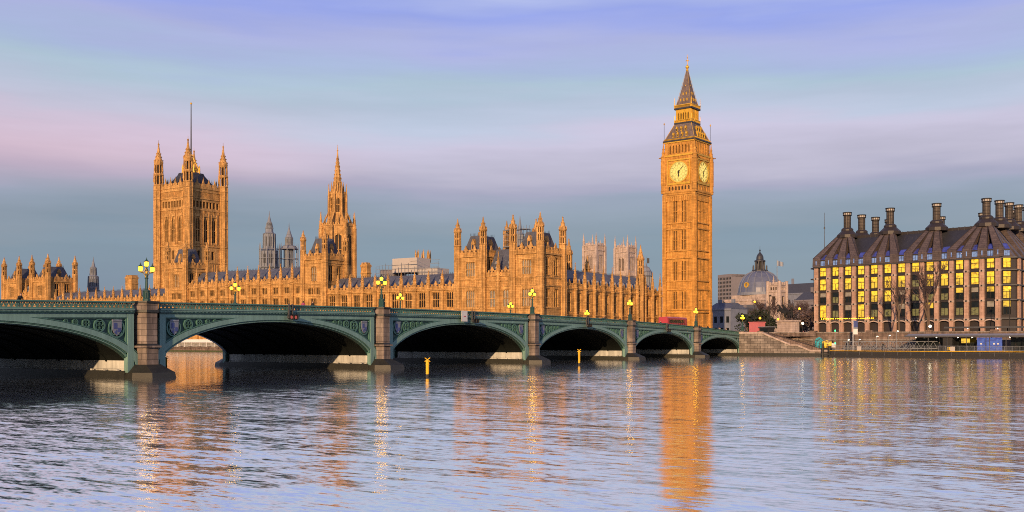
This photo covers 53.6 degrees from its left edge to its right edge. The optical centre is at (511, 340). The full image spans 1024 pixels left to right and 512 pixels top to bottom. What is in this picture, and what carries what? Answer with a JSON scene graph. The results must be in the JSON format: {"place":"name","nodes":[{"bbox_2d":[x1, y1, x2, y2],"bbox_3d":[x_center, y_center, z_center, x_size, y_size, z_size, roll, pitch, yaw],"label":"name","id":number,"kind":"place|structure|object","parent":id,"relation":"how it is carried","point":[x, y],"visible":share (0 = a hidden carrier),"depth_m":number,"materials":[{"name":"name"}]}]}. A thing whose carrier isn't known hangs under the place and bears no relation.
{"place":"outdoors","nodes":[
{"label":"outdoors","id":0,"kind":"place"},
{"bbox_2d":[153,103,227,288],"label":"flag tower","id":1,"kind":"structure","parent":0,"point":[190,205],"depth_m":504.35,"materials":[{"name":"stone"}]},
{"bbox_2d":[318,145,356,277],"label":"spire tower","id":2,"kind":"structure","parent":0,"point":[337,225],"depth_m":427.12,"materials":[{"name":"stone"}]},
{"bbox_2d":[0,351,1023,511],"bbox_3d":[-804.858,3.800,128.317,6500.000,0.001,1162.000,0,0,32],"label":"water","id":3,"kind":"structure","parent":0,"point":[200,432],"depth_m":39.82,"materials":[{"name":"blue liquid"}]},
{"bbox_2d":[169,346,221,351],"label":"terrace wall","id":4,"kind":"structure","parent":3,"relation":"in","point":[199,349],"depth_m":354.61,"materials":[{"name":"brown stone"}]},
{"bbox_2d":[49,284,164,307],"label":"palace wing","id":5,"kind":"structure","parent":4,"relation":"on","point":[157,294],"depth_m":401.62,"materials":[{"name":"beige stone"}]},
{"bbox_2d":[165,240,209,307],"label":"palace tower","id":6,"kind":"structure","parent":4,"relation":"on","point":[183,265],"depth_m":376.60,"materials":[{"name":"stone"}]},
{"bbox_2d":[174,339,217,346],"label":"marquee","id":7,"kind":"object","parent":4,"relation":"on","point":[196,342],"visible":0.2,"depth_m":359.04,"materials":[{"name":"white fabric"}]},
{"bbox_2d":[187,264,299,338],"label":"palace wing","id":8,"kind":"structure","parent":4,"relation":"on","point":[279,286],"depth_m":356.10,"materials":[{"name":"beige stone"}]},
{"bbox_2d":[300,228,348,310],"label":"palace tower","id":9,"kind":"structure","parent":4,"relation":"on","point":[323,263],"depth_m":336.79,"materials":[{"name":"stone"}]},
{"bbox_2d":[328,270,455,314],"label":"palace wing","id":10,"kind":"structure","parent":4,"relation":"on","point":[433,291],"depth_m":317.81,"materials":[{"name":"beige stone"}]},
{"bbox_2d":[353,294,359,306],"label":"window","id":11,"kind":"structure","parent":10,"relation":"in","point":[357,296],"depth_m":326.61,"materials":[{"name":"glass"}]},
{"bbox_2d":[366,294,372,306],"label":"window","id":12,"kind":"structure","parent":10,"relation":"in","point":[369,296],"depth_m":323.52,"materials":[{"name":"glass"}]},
{"bbox_2d":[391,293,398,307],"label":"window","id":13,"kind":"structure","parent":10,"relation":"in","point":[395,302],"depth_m":317.42,"materials":[{"name":"glass"}]},
{"bbox_2d":[405,292,411,308],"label":"window","id":14,"kind":"structure","parent":10,"relation":"in","point":[408,295],"depth_m":314.48,"materials":[{"name":"glass"}]},
{"bbox_2d":[418,292,425,307],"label":"window","id":15,"kind":"structure","parent":10,"relation":"in","point":[422,294],"depth_m":311.43,"materials":[{"name":"stone"}]},
{"bbox_2d":[432,291,439,307],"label":"window","id":16,"kind":"structure","parent":10,"relation":"in","point":[436,294],"depth_m":308.48,"materials":[{"name":"stone"}]},
{"bbox_2d":[446,291,453,307],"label":"window","id":17,"kind":"structure","parent":10,"relation":"in","point":[450,293],"depth_m":305.41,"materials":[{"name":"stone"}]},
{"bbox_2d":[454,213,566,319],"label":"palace pavilion","id":18,"kind":"structure","parent":4,"relation":"on","point":[490,275],"depth_m":295.20,"materials":[{"name":"stone"}]},
{"bbox_2d":[465,261,474,276],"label":"window","id":19,"kind":"structure","parent":18,"relation":"in","point":[470,269],"depth_m":300.82,"materials":[{"name":"glass"}]},
{"bbox_2d":[465,290,474,307],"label":"window","id":20,"kind":"structure","parent":18,"relation":"in","point":[470,293],"depth_m":301.11,"materials":[{"name":"glass"}]},
{"bbox_2d":[489,289,494,307],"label":"window","id":21,"kind":"structure","parent":18,"relation":"in","point":[492,291],"depth_m":297.02,"materials":[{"name":"glass"}]},
{"bbox_2d":[502,289,508,306],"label":"window","id":22,"kind":"structure","parent":18,"relation":"in","point":[506,291],"depth_m":294.42,"materials":[{"name":"stone"}]},
{"bbox_2d":[503,225,530,247],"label":"scaffold","id":23,"kind":"object","parent":18,"relation":"on","point":[526,229],"visible":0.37,"depth_m":301.96,"materials":[{"name":"grey metal"}]},
{"bbox_2d":[521,288,530,306],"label":"window","id":24,"kind":"structure","parent":18,"relation":"in","point":[526,298],"depth_m":289.93,"materials":[{"name":"glass"}]},
{"bbox_2d":[521,258,531,274],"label":"window","id":25,"kind":"structure","parent":18,"relation":"in","point":[526,262],"depth_m":289.72,"materials":[{"name":"glass"}]},
{"bbox_2d":[0,299,747,377],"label":"bridge","id":26,"kind":"structure","parent":3,"relation":"in","point":[139,339],"depth_m":136.60,"materials":[{"name":"metal"}]},
{"bbox_2d":[138,257,154,300],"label":"bridge lamp","id":27,"kind":"object","parent":26,"relation":"on","point":[146,294],"visible":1,"depth_m":105.11,"materials":[{"name":"yellow"}]},
{"bbox_2d":[230,281,240,308],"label":"bridge lamp","id":28,"kind":"object","parent":26,"relation":"on","point":[235,285],"visible":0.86,"depth_m":152.45,"materials":[{"name":"yellow glass"}]},
{"bbox_2d":[287,304,298,319],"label":"navigation light","id":29,"kind":"object","parent":26,"relation":"attached to","point":[292,317],"visible":1,"depth_m":122.07,"materials":[{"name":"grey metal"}]},
{"bbox_2d":[376,274,386,306],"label":"bridge lamp","id":30,"kind":"object","parent":26,"relation":"on","point":[381,299],"visible":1,"depth_m":137.38,"materials":[{"name":"green"}]},
{"bbox_2d":[528,288,535,313],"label":"bridge lamp","id":31,"kind":"object","parent":26,"relation":"on","point":[533,292],"visible":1,"depth_m":171.11,"materials":[{"name":"green"}]},
{"bbox_2d":[658,317,686,325],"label":"bus","id":32,"kind":"object","parent":26,"relation":"on","point":[676,320],"visible":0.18,"depth_m":243.35,"materials":[{"name":"red paint"}]},
{"bbox_2d":[739,330,827,355],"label":"river stairs","id":33,"kind":"structure","parent":3,"relation":"in","point":[760,344],"depth_m":253.39,"materials":[{"name":"stone"}]},
{"bbox_2d":[822,340,835,352],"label":"lit sign","id":34,"kind":"object","parent":33,"relation":"attached to","point":[827,343],"visible":0.76,"depth_m":245.62,"materials":[{"name":"yellow plastic"}]},
{"bbox_2d":[820,343,830,356],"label":"mooring dolphin","id":35,"kind":"object","parent":3,"relation":"in","point":[822,353],"visible":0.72,"depth_m":241.94,"materials":[{"name":"wood"}]},
{"bbox_2d":[757,329,1023,350],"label":"embankment wall","id":36,"kind":"structure","parent":3,"relation":"in","point":[838,338],"depth_m":245.58,"materials":[{"name":"grey stone"}]},
{"bbox_2d":[843,335,939,348],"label":"gangway","id":37,"kind":"object","parent":3,"relation":"in","point":[889,344],"visible":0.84,"depth_m":235.49,"materials":[{"name":"grey metal"}]},
{"bbox_2d":[830,333,1023,358],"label":"floating pier","id":38,"kind":"structure","parent":3,"relation":"on","point":[958,346],"depth_m":224.08,"materials":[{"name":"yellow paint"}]},
{"bbox_2d":[0,0,1023,305],"label":"sky","id":39,"kind":"structure","parent":0,"point":[438,113],"materials":[{"name":"blue"}]},
{"bbox_2d":[582,234,606,273],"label":"abbey tower","id":40,"kind":"structure","parent":0,"point":[596,253],"depth_m":627.20,"materials":[{"name":"stone"}]},
{"bbox_2d":[613,235,636,277],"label":"abbey tower","id":41,"kind":"structure","parent":0,"point":[624,259],"depth_m":642.01,"materials":[{"name":"stone"}]},
{"bbox_2d":[712,299,746,330],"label":"town building","id":42,"kind":"structure","parent":0,"point":[724,315],"depth_m":419.22,"materials":[{"name":"grey stone"}]},
{"bbox_2d":[718,274,745,302],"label":"office block","id":43,"kind":"structure","parent":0,"point":[728,285],"depth_m":890.13,"materials":[{"name":"concrete"}]},
{"bbox_2d":[724,250,778,304],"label":"domed hall","id":44,"kind":"structure","parent":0,"point":[752,286],"depth_m":710.56,"materials":[{"name":"stone"}]},
{"bbox_2d":[742,261,793,319],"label":"tower hall","id":45,"kind":"structure","parent":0,"point":[778,291],"depth_m":563.98,"materials":[{"name":"stone"}]},
{"bbox_2d":[788,279,813,302],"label":"town building","id":46,"kind":"structure","parent":0,"point":[795,291],"depth_m":644.42,"materials":[{"name":"grey stone"}]},
{"bbox_2d":[793,287,813,331],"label":"town building","id":47,"kind":"structure","parent":0,"point":[806,297],"depth_m":527.99,"materials":[{"name":"concrete"}]},
{"label":"ground","id":48,"kind":"structure","parent":0,"visible":0},
{"bbox_2d":[1,254,77,306],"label":"palace pavilion","id":49,"kind":"structure","parent":48,"relation":"on","point":[29,283],"depth_m":431.87,"materials":[{"name":"stone"}]},
{"bbox_2d":[87,257,98,291],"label":"ventilation tower","id":50,"kind":"structure","parent":48,"relation":"on","point":[93,282],"depth_m":458.57,"materials":[{"name":"grey stone"}]},
{"bbox_2d":[125,275,138,289],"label":"chimney stack","id":51,"kind":"object","parent":48,"relation":"on","point":[131,281],"visible":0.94,"depth_m":428.73,"materials":[{"name":"stone"}]},
{"bbox_2d":[259,211,279,269],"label":"ventilation tower","id":52,"kind":"structure","parent":48,"relation":"on","point":[268,253],"depth_m":397.68,"materials":[{"name":"grey stone"}]},
{"bbox_2d":[280,227,298,267],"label":"ventilation tower","id":53,"kind":"structure","parent":48,"relation":"on","point":[288,247],"depth_m":403.75,"materials":[{"name":"grey stone"}]},
{"bbox_2d":[360,262,371,277],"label":"chimney stack","id":54,"kind":"object","parent":48,"relation":"on","point":[366,269],"visible":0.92,"depth_m":349.08,"materials":[{"name":"stone"}]},
{"bbox_2d":[378,257,448,276],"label":"building","id":55,"kind":"structure","parent":48,"relation":"on","point":[420,266],"depth_m":381.41,"materials":[{"name":"metal"}]},
{"bbox_2d":[415,250,430,274],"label":"roof turret","id":56,"kind":"object","parent":48,"relation":"on","point":[423,256],"visible":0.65,"depth_m":387.23,"materials":[{"name":"stone"}]},
{"bbox_2d":[517,219,523,244],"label":"ventilation tower","id":57,"kind":"structure","parent":48,"relation":"on","point":[519,236],"depth_m":329.01,"materials":[{"name":"grey metal"}]},
{"bbox_2d":[567,239,661,325],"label":"palace north front","id":58,"kind":"structure","parent":48,"relation":"on","point":[597,294],"depth_m":324.67,"materials":[{"name":"stone"}]},
{"bbox_2d":[644,262,651,285],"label":"ventilation tower","id":59,"kind":"structure","parent":48,"relation":"on","point":[648,273],"depth_m":398.02,"materials":[{"name":"grey stone"}]},
{"bbox_2d":[659,55,715,328],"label":"clock tower","id":60,"kind":"structure","parent":48,"relation":"on","point":[687,173],"depth_m":343.11,"materials":[{"name":"stone"}]},
{"bbox_2d":[734,312,753,331],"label":"leafy tree","id":61,"kind":"object","parent":48,"relation":"on","point":[745,320],"visible":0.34,"depth_m":360.69,"materials":[{"name":"green plant"}]},
{"bbox_2d":[748,322,765,331],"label":"kiosk","id":62,"kind":"object","parent":48,"relation":"on","point":[754,326],"visible":0.55,"depth_m":266.12,"materials":[{"name":"red"}]},
{"bbox_2d":[746,309,771,321],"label":"leafy tree","id":63,"kind":"object","parent":48,"relation":"on","point":[762,314],"visible":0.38,"depth_m":347.58,"materials":[{"name":"green plant"}]},
{"bbox_2d":[759,326,773,331],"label":"newspaper stall","id":64,"kind":"object","parent":48,"relation":"on","point":[766,328],"visible":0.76,"depth_m":262.35,"materials":[{"name":"grey metal"}]},
{"bbox_2d":[763,299,777,317],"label":"bare tree","id":65,"kind":"object","parent":48,"relation":"on","point":[772,305],"visible":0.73,"depth_m":379.48,"materials":[{"name":"brown plant"}]},
{"bbox_2d":[776,304,800,331],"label":"chariot statue","id":66,"kind":"object","parent":48,"relation":"on","point":[788,325],"visible":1,"depth_m":264.24,"materials":[{"name":"stone"}]},
{"bbox_2d":[811,198,1023,331],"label":"office building","id":67,"kind":"structure","parent":48,"relation":"on","point":[981,274],"depth_m":276.74,"materials":[{"name":"brown stone"}]},
{"bbox_2d":[820,279,825,290],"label":"window","id":68,"kind":"structure","parent":67,"relation":"in","point":[822,281],"depth_m":296.80,"materials":[{"name":"yellow glass"}]},
{"bbox_2d":[820,305,825,317],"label":"window","id":69,"kind":"structure","parent":67,"relation":"in","point":[822,307],"depth_m":296.80,"materials":[{"name":"yellow glass"}]},
{"bbox_2d":[832,279,838,289],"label":"window","id":70,"kind":"structure","parent":67,"relation":"in","point":[835,282],"depth_m":293.71,"materials":[{"name":"yellow glass"}]},
{"bbox_2d":[832,292,838,302],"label":"window","id":71,"kind":"structure","parent":67,"relation":"in","point":[835,295],"depth_m":293.71,"materials":[{"name":"black glass"}]},
{"bbox_2d":[832,305,838,317],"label":"window","id":72,"kind":"structure","parent":67,"relation":"in","point":[835,308],"depth_m":293.71,"materials":[{"name":"black glass"}]},
{"bbox_2d":[845,278,851,289],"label":"window","id":73,"kind":"structure","parent":67,"relation":"in","point":[848,281],"depth_m":290.92,"materials":[{"name":"yellow glass"}]},
{"bbox_2d":[845,292,851,302],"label":"window","id":74,"kind":"structure","parent":67,"relation":"in","point":[848,295],"depth_m":290.92,"materials":[{"name":"black glass"}]},
{"bbox_2d":[845,304,851,317],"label":"window","id":75,"kind":"structure","parent":67,"relation":"in","point":[848,308],"depth_m":290.92,"materials":[{"name":"black glass"}]},
{"bbox_2d":[858,277,864,288],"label":"window","id":76,"kind":"structure","parent":67,"relation":"in","point":[861,281],"depth_m":288.02,"materials":[{"name":"yellow glass"}]},
{"bbox_2d":[858,291,864,302],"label":"window","id":77,"kind":"structure","parent":67,"relation":"in","point":[861,294],"depth_m":288.02,"materials":[{"name":"yellow glass"}]},
{"bbox_2d":[858,304,864,316],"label":"window","id":78,"kind":"structure","parent":67,"relation":"in","point":[861,307],"depth_m":288.02,"materials":[{"name":"yellow glass"}]},
{"bbox_2d":[871,277,877,288],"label":"window","id":79,"kind":"structure","parent":67,"relation":"in","point":[874,280],"depth_m":285.02,"materials":[{"name":"yellow glass"}]},
{"bbox_2d":[871,291,877,301],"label":"window","id":80,"kind":"structure","parent":67,"relation":"in","point":[874,294],"depth_m":285.02,"materials":[{"name":"yellow glass"}]},
{"bbox_2d":[871,304,877,316],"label":"window","id":81,"kind":"structure","parent":67,"relation":"in","point":[874,307],"depth_m":285.02,"materials":[{"name":"black glass"}]},
{"bbox_2d":[884,290,891,301],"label":"window","id":82,"kind":"structure","parent":67,"relation":"in","point":[886,298],"depth_m":282.28,"materials":[{"name":"yellow glass"}]},
{"bbox_2d":[884,303,891,316],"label":"window","id":83,"kind":"structure","parent":67,"relation":"in","point":[887,306],"depth_m":282.11,"materials":[{"name":"black glass"}]},
{"bbox_2d":[898,275,904,287],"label":"window","id":84,"kind":"structure","parent":67,"relation":"in","point":[900,277],"depth_m":279.16,"materials":[{"name":"yellow glass"}]},
{"bbox_2d":[912,275,919,286],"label":"window","id":85,"kind":"structure","parent":67,"relation":"in","point":[915,284],"depth_m":276.45,"materials":[{"name":"black glass"}]},
{"bbox_2d":[912,289,919,300],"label":"window","id":86,"kind":"structure","parent":67,"relation":"in","point":[914,298],"depth_m":276.25,"materials":[{"name":"grey glass"}]},
{"bbox_2d":[912,303,919,315],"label":"window","id":87,"kind":"structure","parent":67,"relation":"in","point":[915,306],"depth_m":276.25,"materials":[{"name":"black glass"}]},
{"bbox_2d":[941,273,948,285],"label":"window","id":88,"kind":"structure","parent":67,"relation":"in","point":[945,276],"depth_m":270.44,"materials":[{"name":"yellow glass"}]},
{"bbox_2d":[941,288,948,299],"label":"window","id":89,"kind":"structure","parent":67,"relation":"in","point":[944,291],"depth_m":270.44,"materials":[{"name":"glass"}]},
{"bbox_2d":[941,302,948,315],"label":"window","id":90,"kind":"structure","parent":67,"relation":"in","point":[944,305],"depth_m":270.44,"materials":[{"name":"glass"}]},
{"bbox_2d":[955,260,963,269],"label":"window","id":91,"kind":"structure","parent":67,"relation":"in","point":[959,264],"depth_m":267.55,"materials":[{"name":"yellow glass"}]},
{"bbox_2d":[955,272,963,284],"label":"window","id":92,"kind":"structure","parent":67,"relation":"in","point":[959,277],"depth_m":267.55,"materials":[{"name":"yellow glass"}]},
{"bbox_2d":[955,287,963,299],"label":"window","id":93,"kind":"structure","parent":67,"relation":"in","point":[959,291],"depth_m":267.55,"materials":[{"name":"yellow glass"}]},
{"bbox_2d":[955,301,963,315],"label":"window","id":94,"kind":"structure","parent":67,"relation":"in","point":[959,305],"depth_m":267.55,"materials":[{"name":"black glass"}]},
{"bbox_2d":[971,259,978,268],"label":"window","id":95,"kind":"structure","parent":67,"relation":"in","point":[974,263],"depth_m":264.69,"materials":[{"name":"yellow glass"}]},
{"bbox_2d":[971,272,978,284],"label":"window","id":96,"kind":"structure","parent":67,"relation":"in","point":[974,275],"depth_m":264.69,"materials":[{"name":"yellow glass"}]},
{"bbox_2d":[971,287,978,298],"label":"window","id":97,"kind":"structure","parent":67,"relation":"in","point":[974,290],"depth_m":264.73,"materials":[{"name":"black glass"}]},
{"bbox_2d":[971,301,978,314],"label":"window","id":98,"kind":"structure","parent":67,"relation":"in","point":[974,304],"depth_m":264.73,"materials":[{"name":"black glass"}]},
{"bbox_2d":[986,258,994,267],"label":"window","id":99,"kind":"structure","parent":67,"relation":"in","point":[990,263],"depth_m":261.67,"materials":[{"name":"yellow glass"}]},
{"bbox_2d":[986,271,994,283],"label":"window","id":100,"kind":"structure","parent":67,"relation":"in","point":[990,275],"depth_m":261.67,"materials":[{"name":"yellow glass"}]},
{"bbox_2d":[986,286,994,298],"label":"window","id":101,"kind":"structure","parent":67,"relation":"in","point":[990,290],"depth_m":261.67,"materials":[{"name":"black glass"}]},
{"bbox_2d":[986,300,994,314],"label":"window","id":102,"kind":"structure","parent":67,"relation":"in","point":[990,305],"depth_m":261.67,"materials":[{"name":"black glass"}]},
{"bbox_2d":[1002,258,1010,267],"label":"window","id":103,"kind":"structure","parent":67,"relation":"in","point":[1006,262],"depth_m":260.27,"materials":[{"name":"yellow glass"}]},
{"bbox_2d":[1002,271,1010,283],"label":"window","id":104,"kind":"structure","parent":67,"relation":"in","point":[1006,275],"depth_m":260.27,"materials":[{"name":"yellow glass"}]},
{"bbox_2d":[1002,286,1010,297],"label":"window","id":105,"kind":"structure","parent":67,"relation":"in","point":[1005,291],"depth_m":260.27,"materials":[{"name":"yellow glass"}]},
{"bbox_2d":[1002,300,1010,314],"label":"window","id":106,"kind":"structure","parent":67,"relation":"in","point":[1005,303],"depth_m":260.27,"materials":[{"name":"yellow glass"}]},
{"bbox_2d":[1003,243,1009,255],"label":"attic window","id":107,"kind":"structure","parent":67,"relation":"in","point":[1006,248],"depth_m":260.34,"materials":[{"name":"blue glass"}]},
{"bbox_2d":[944,326,1023,330],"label":"canopy","id":108,"kind":"object","parent":48,"relation":"on","point":[979,327],"visible":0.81,"depth_m":231.61,"materials":[{"name":"grey metal"}]},
{"label":"road","id":109,"kind":"structure","parent":0,"visible":0},
{"bbox_2d":[759,317,776,329],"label":"leafy tree","id":110,"kind":"object","parent":109,"relation":"on","point":[773,322],"visible":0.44,"depth_m":328.64,"materials":[{"name":"green plant"}]},
{"bbox_2d":[786,306,810,331],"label":"leafy tree","id":111,"kind":"object","parent":109,"relation":"on","point":[796,311],"visible":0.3,"depth_m":369.47,"materials":[{"name":"green plant"}]},
{"bbox_2d":[798,309,813,331],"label":"leafy tree","id":112,"kind":"object","parent":109,"relation":"on","point":[803,317],"visible":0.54,"depth_m":348.75,"materials":[{"name":"green plant"}]},
{"bbox_2d":[882,277,907,331],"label":"plane tree","id":113,"kind":"object","parent":109,"relation":"on","point":[895,297],"visible":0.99,"depth_m":263.25,"materials":[{"name":"brown plant"}]},
{"bbox_2d":[907,258,948,329],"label":"plane tree","id":114,"kind":"object","parent":109,"relation":"on","point":[927,304],"visible":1,"depth_m":253.63,"materials":[{"name":"brown plant"}]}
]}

